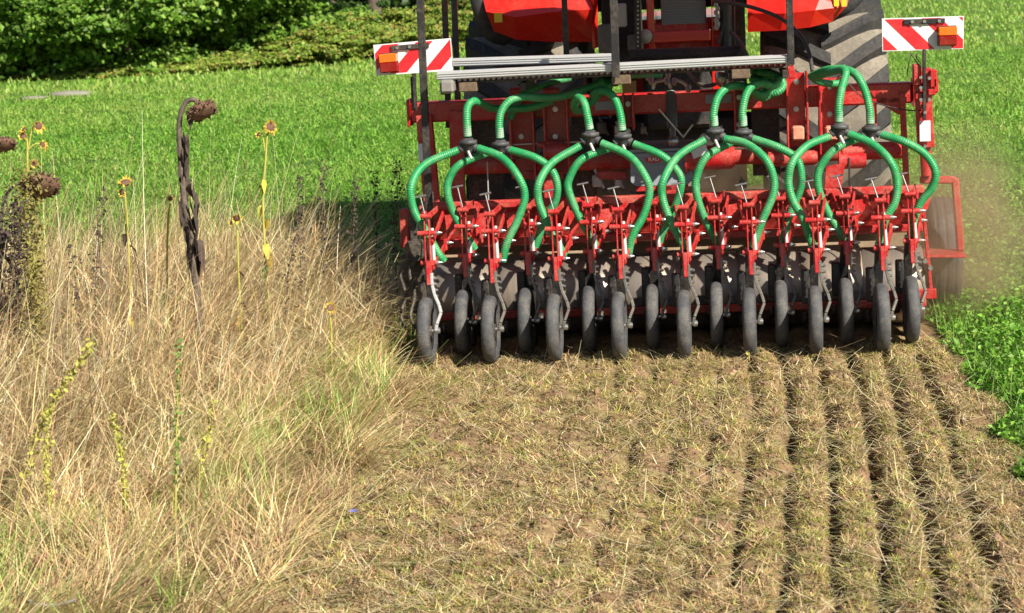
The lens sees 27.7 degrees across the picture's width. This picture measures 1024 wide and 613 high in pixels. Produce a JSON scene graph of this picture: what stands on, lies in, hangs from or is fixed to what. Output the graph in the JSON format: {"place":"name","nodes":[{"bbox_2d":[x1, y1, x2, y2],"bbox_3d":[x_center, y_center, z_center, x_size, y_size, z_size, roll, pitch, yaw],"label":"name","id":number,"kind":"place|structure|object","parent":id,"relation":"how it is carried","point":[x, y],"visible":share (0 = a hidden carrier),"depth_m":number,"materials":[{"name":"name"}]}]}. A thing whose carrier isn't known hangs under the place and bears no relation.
{"place":"outdoors","nodes":[
{"label":"outdoors","id":0,"kind":"place"},
{"bbox_2d":[0,0,1023,612],"bbox_3d":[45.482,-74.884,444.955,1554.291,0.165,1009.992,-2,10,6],"label":"ground","id":1,"kind":"structure","parent":0,"point":[732,336],"depth_m":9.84,"materials":[{"name":"beige plant"}]},
{"bbox_2d":[0,135,18,360],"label":"withered sunflower","id":2,"kind":"object","parent":1,"relation":"on","point":[7,143],"visible":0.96,"depth_m":11.04,"materials":[{"name":"brown plant"}]},
{"bbox_2d":[0,187,39,411],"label":"seeding weed","id":3,"kind":"object","parent":1,"relation":"on","point":[18,271],"visible":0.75,"depth_m":11.05,"materials":[{"name":"brown plant"}]},
{"bbox_2d":[0,73,42,81],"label":"bramble bush","id":4,"kind":"object","parent":1,"relation":"on","point":[7,77],"visible":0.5,"depth_m":48.71,"materials":[{"name":"green plant"}]},
{"bbox_2d":[0,155,57,375],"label":"seeding weed","id":5,"kind":"object","parent":1,"relation":"on","point":[40,227],"visible":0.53,"depth_m":11.21,"materials":[{"name":"plant"}]},
{"bbox_2d":[0,0,58,78],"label":"hazel tree","id":6,"kind":"object","parent":1,"relation":"on","point":[11,70],"visible":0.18,"depth_m":48.42,"materials":[{"name":"green plant"}]},
{"bbox_2d":[0,169,62,371],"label":"withered sunflower","id":7,"kind":"object","parent":1,"relation":"on","point":[54,188],"visible":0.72,"depth_m":11.26,"materials":[{"name":"brown plant"}]},
{"bbox_2d":[18,121,47,351],"bbox_3d":[-2.690,-0.277,11.768,0.230,1.554,0.072,-3,10,-3],"label":"yellow sunflower","id":8,"kind":"object","parent":1,"relation":"on","point":[38,126],"visible":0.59,"depth_m":11.66,"materials":[{"name":"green plant"}]},
{"bbox_2d":[20,96,47,99],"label":"field stone","id":9,"kind":"object","parent":1,"relation":"on","point":[32,97],"visible":0.77,"depth_m":40.54,"materials":[{"name":"beige stone"}]},
{"bbox_2d":[18,244,55,398],"bbox_3d":[-2.461,0.162,10.814,0.181,0.982,0.196,-2,10,6],"label":"seeding weed","id":10,"kind":"object","parent":1,"relation":"on","point":[34,287],"visible":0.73,"depth_m":10.77,"materials":[{"name":"plant"}]},
{"bbox_2d":[16,68,74,79],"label":"bramble bush","id":11,"kind":"object","parent":1,"relation":"on","point":[48,75],"visible":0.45,"depth_m":48.36,"materials":[{"name":"green plant"}]},
{"bbox_2d":[33,549,59,573],"bbox_3d":[-1.806,0.987,8.033,0.108,0.086,0.100,-2,10,6],"label":"fallen seed head","id":12,"kind":"object","parent":1,"relation":"on","point":[43,555],"visible":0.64,"depth_m":8.02},
{"bbox_2d":[39,408,54,530],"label":"seeding weed","id":13,"kind":"object","parent":1,"relation":"on","point":[47,461],"visible":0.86,"depth_m":8.48,"materials":[{"name":"yellow plant"}]},
{"bbox_2d":[12,337,96,531],"bbox_3d":[-1.896,0.567,8.524,0.461,0.896,0.091,-2,10,6],"label":"seeding weed","id":14,"kind":"object","parent":1,"relation":"on","point":[71,378],"visible":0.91,"depth_m":8.49,"materials":[{"name":"yellow plant"}]},
{"bbox_2d":[0,0,132,79],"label":"hazel tree","id":15,"kind":"object","parent":1,"relation":"on","point":[10,11],"visible":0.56,"depth_m":47.69,"materials":[{"name":"green plant"}]},
{"bbox_2d":[46,90,91,96],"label":"field stone","id":16,"kind":"object","parent":1,"relation":"on","point":[75,92],"visible":0.75,"depth_m":41.03,"materials":[{"name":"beige stone"}]},
{"bbox_2d":[67,244,86,405],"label":"seeding weed","id":17,"kind":"object","parent":1,"relation":"on","point":[69,246],"visible":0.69,"depth_m":10.84,"materials":[{"name":"brown plant"}]},
{"bbox_2d":[88,186,107,378],"bbox_3d":[-2.248,-0.058,11.361,0.172,1.214,0.082,-2,10,6],"label":"seeding weed","id":18,"kind":"object","parent":1,"relation":"on","point":[98,231],"visible":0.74,"depth_m":11.32,"materials":[{"name":"brown plant"}]},
{"bbox_2d":[58,65,138,78],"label":"bramble bush","id":19,"kind":"object","parent":1,"relation":"on","point":[98,71],"visible":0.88,"depth_m":48.19,"materials":[{"name":"green plant"}]},
{"bbox_2d":[2,0,217,75],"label":"hazel tree","id":20,"kind":"object","parent":1,"relation":"on","point":[108,28],"visible":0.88,"depth_m":47.64,"materials":[{"name":"green plant"}]},
{"bbox_2d":[107,412,130,529],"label":"seeding weed","id":21,"kind":"object","parent":1,"relation":"on","point":[121,459],"visible":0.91,"depth_m":8.50,"materials":[{"name":"yellow plant"}]},
{"bbox_2d":[118,175,137,338],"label":"yellow sunflower","id":22,"kind":"object","parent":1,"relation":"on","point":[124,181],"visible":0.75,"depth_m":11.89,"materials":[{"name":"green plant"}]},
{"bbox_2d":[113,60,175,75],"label":"bramble bush","id":23,"kind":"object","parent":1,"relation":"on","point":[163,69],"visible":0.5,"depth_m":48.17,"materials":[{"name":"green plant"}]},
{"bbox_2d":[163,195,176,355],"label":"yellow sunflower","id":24,"kind":"object","parent":1,"relation":"on","point":[170,198],"visible":0.65,"depth_m":11.80,"materials":[{"name":"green plant"}]},
{"bbox_2d":[171,338,184,527],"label":"seeding weed","id":25,"kind":"object","parent":1,"relation":"on","point":[179,438],"visible":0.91,"depth_m":8.35,"materials":[{"name":"green plant"}]},
{"bbox_2d":[176,97,219,368],"bbox_3d":[-1.709,-0.338,11.543,0.267,1.654,0.192,-2,10,6],"label":"withered sunflower","id":26,"kind":"object","parent":1,"relation":"on","point":[199,111],"visible":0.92,"depth_m":11.52,"materials":[{"name":"brown plant"}]},
{"bbox_2d":[131,0,271,57],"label":"hazel tree","id":27,"kind":"object","parent":1,"relation":"on","point":[232,43],"visible":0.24,"depth_m":49.71,"materials":[{"name":"green plant"}]},
{"bbox_2d":[162,55,244,74],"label":"bramble bush","id":28,"kind":"object","parent":1,"relation":"on","point":[201,64],"visible":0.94,"depth_m":48.25,"materials":[{"name":"green plant"}]},
{"bbox_2d":[196,400,215,506],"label":"seeding weed","id":29,"kind":"object","parent":1,"relation":"on","point":[207,438],"visible":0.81,"depth_m":8.82,"materials":[{"name":"yellow plant"}]},
{"bbox_2d":[229,215,250,360],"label":"yellow sunflower","id":30,"kind":"object","parent":1,"relation":"on","point":[237,218],"visible":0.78,"depth_m":11.86,"materials":[{"name":"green plant"}]},
{"bbox_2d":[0,82,483,612],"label":"dry grass","id":31,"kind":"structure","parent":1,"relation":"on","point":[256,384],"depth_m":10.15,"materials":[{"name":"plant"}]},
{"bbox_2d":[17,585,75,612],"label":"dead twig","id":32,"kind":"object","parent":31,"relation":"on","point":[29,600],"visible":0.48,"depth_m":7.48,"materials":[{"name":"grey wood"}]},
{"bbox_2d":[212,50,279,70],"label":"bramble bush","id":33,"kind":"object","parent":1,"relation":"on","point":[237,57],"visible":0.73,"depth_m":49.06,"materials":[{"name":"green plant"}]},
{"bbox_2d":[155,0,359,64],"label":"hazel tree","id":34,"kind":"object","parent":1,"relation":"on","point":[284,21],"visible":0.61,"depth_m":49.67,"materials":[{"name":"green plant"}]},
{"bbox_2d":[253,119,277,342],"bbox_3d":[-1.426,-0.372,12.238,0.177,1.463,0.095,-2,10,6],"label":"yellow sunflower","id":35,"kind":"object","parent":1,"relation":"on","point":[270,126],"visible":0.85,"depth_m":12.19,"materials":[{"name":"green plant"}]},
{"bbox_2d":[250,35,334,66],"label":"bramble bush","id":36,"kind":"object","parent":1,"relation":"on","point":[277,55],"visible":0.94,"depth_m":48.99,"materials":[{"name":"green plant"}]},
{"bbox_2d":[281,204,304,349],"bbox_3d":[-1.258,-0.102,11.963,0.194,1.007,0.082,-2,10,6],"label":"seeding weed","id":37,"kind":"object","parent":1,"relation":"on","point":[292,254],"visible":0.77,"depth_m":11.93,"materials":[{"name":"brown plant"}]},
{"bbox_2d":[292,174,307,326],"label":"seeding weed","id":38,"kind":"object","parent":1,"relation":"on","point":[299,210],"visible":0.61,"depth_m":12.52,"materials":[{"name":"brown plant"}]},
{"bbox_2d":[317,159,327,330],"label":"seeding weed","id":39,"kind":"object","parent":1,"relation":"on","point":[323,217],"visible":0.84,"depth_m":12.69,"materials":[{"name":"brown plant"}]},
{"bbox_2d":[258,0,389,55],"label":"hazel tree","id":40,"kind":"object","parent":1,"relation":"on","point":[355,10],"visible":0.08,"depth_m":52.80,"materials":[{"name":"green plant"}]},
{"bbox_2d":[290,21,371,63],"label":"bramble bush","id":41,"kind":"object","parent":1,"relation":"on","point":[318,34],"visible":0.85,"depth_m":49.51,"materials":[{"name":"green plant"}]},
{"bbox_2d":[325,302,336,380],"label":"yellow sunflower","id":42,"kind":"object","parent":1,"relation":"on","point":[332,307],"visible":0.83,"depth_m":11.66,"materials":[{"name":"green plant"}]},
{"bbox_2d":[327,0,361,8],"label":"forest tree","id":43,"kind":"object","parent":1,"relation":"on","point":[353,4],"depth_m":63.25,"materials":[{"name":"green plant"}]},
{"bbox_2d":[347,175,362,303],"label":"seeding weed","id":44,"kind":"object","parent":1,"relation":"on","point":[354,214],"visible":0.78,"depth_m":12.99,"materials":[{"name":"brown plant"}]},
{"bbox_2d":[334,11,405,59],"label":"bramble bush","id":45,"kind":"object","parent":1,"relation":"on","point":[376,33],"visible":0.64,"depth_m":50.57,"materials":[{"name":"green plant"}]},
{"bbox_2d":[366,0,381,12],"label":"tree trunk","id":46,"kind":"object","parent":1,"relation":"on","point":[373,4],"visible":0.2,"depth_m":66.73,"materials":[{"name":"grey plant"}]},
{"bbox_2d":[368,171,381,302],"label":"seeding weed","id":47,"kind":"object","parent":1,"relation":"on","point":[375,214],"visible":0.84,"depth_m":13.68,"materials":[{"name":"brown plant"}]},
{"bbox_2d":[328,0,459,28],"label":"forest tree","id":48,"kind":"object","parent":1,"relation":"on","point":[388,3],"visible":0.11,"depth_m":65.23,"materials":[{"name":"green plant"}]},
{"bbox_2d":[385,155,407,325],"bbox_3d":[-0.737,-0.422,13.385,0.163,1.114,0.139,-2,10,6],"label":"seeding weed","id":49,"kind":"object","parent":1,"relation":"on","point":[394,238],"visible":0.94,"depth_m":13.36,"materials":[{"name":"brown plant"}]},
{"bbox_2d":[377,7,441,43],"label":"bramble bush","id":50,"kind":"object","parent":1,"relation":"on","point":[407,25],"visible":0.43,"depth_m":51.83,"materials":[{"name":"green plant"}]},
{"bbox_2d":[363,0,470,18],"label":"forest tree","id":51,"kind":"object","parent":1,"relation":"on","point":[410,3],"visible":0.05,"depth_m":71.78,"materials":[{"name":"green plant"}]},
{"bbox_2d":[415,0,466,15],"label":"forest tree","id":52,"kind":"object","parent":1,"relation":"on","point":[459,7],"visible":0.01,"depth_m":77.61,"materials":[{"name":"green plant"}]},
{"bbox_2d":[413,0,473,49],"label":"bramble bush","id":53,"kind":"object","parent":1,"relation":"on","point":[434,10],"visible":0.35,"depth_m":53.18,"materials":[{"name":"green plant"}]},
{"bbox_2d":[451,0,473,40],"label":"bramble bush","id":54,"kind":"object","parent":1,"relation":"on","point":[466,4],"visible":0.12,"depth_m":54.27,"materials":[{"name":"green plant"}]},
{"bbox_2d":[0,50,1023,288],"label":"grass","id":55,"kind":"structure","parent":1,"relation":"on","point":[442,144],"depth_m":25.62,"materials":[{"name":"green plant"}]},
{"bbox_2d":[176,339,1023,612],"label":"soil crumbs","id":56,"kind":"object","parent":1,"relation":"on","point":[519,483],"visible":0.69,"depth_m":9.29,"materials":[{"name":"brown soil"}]},
{"bbox_2d":[373,0,966,363],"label":"seed drill","id":57,"kind":"object","parent":1,"relation":"on","point":[670,245],"visible":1,"depth_m":12.43,"materials":[{"name":"red paint"}]},
{"bbox_2d":[463,0,891,200],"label":"tractor","id":58,"kind":"object","parent":1,"relation":"on","point":[838,32],"visible":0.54,"depth_m":14.47,"materials":[{"name":"metal"}]},
{"bbox_2d":[902,176,1023,475],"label":"leafy crop","id":59,"kind":"object","parent":1,"relation":"on","point":[1008,337],"visible":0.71,"depth_m":12.81,"materials":[{"name":"green plant"}]},
{"bbox_2d":[0,0,1023,465],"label":"meadow grass","id":60,"kind":"structure","parent":0,"point":[368,72],"depth_m":27.76,"materials":[{"name":"green plant"}]}
]}

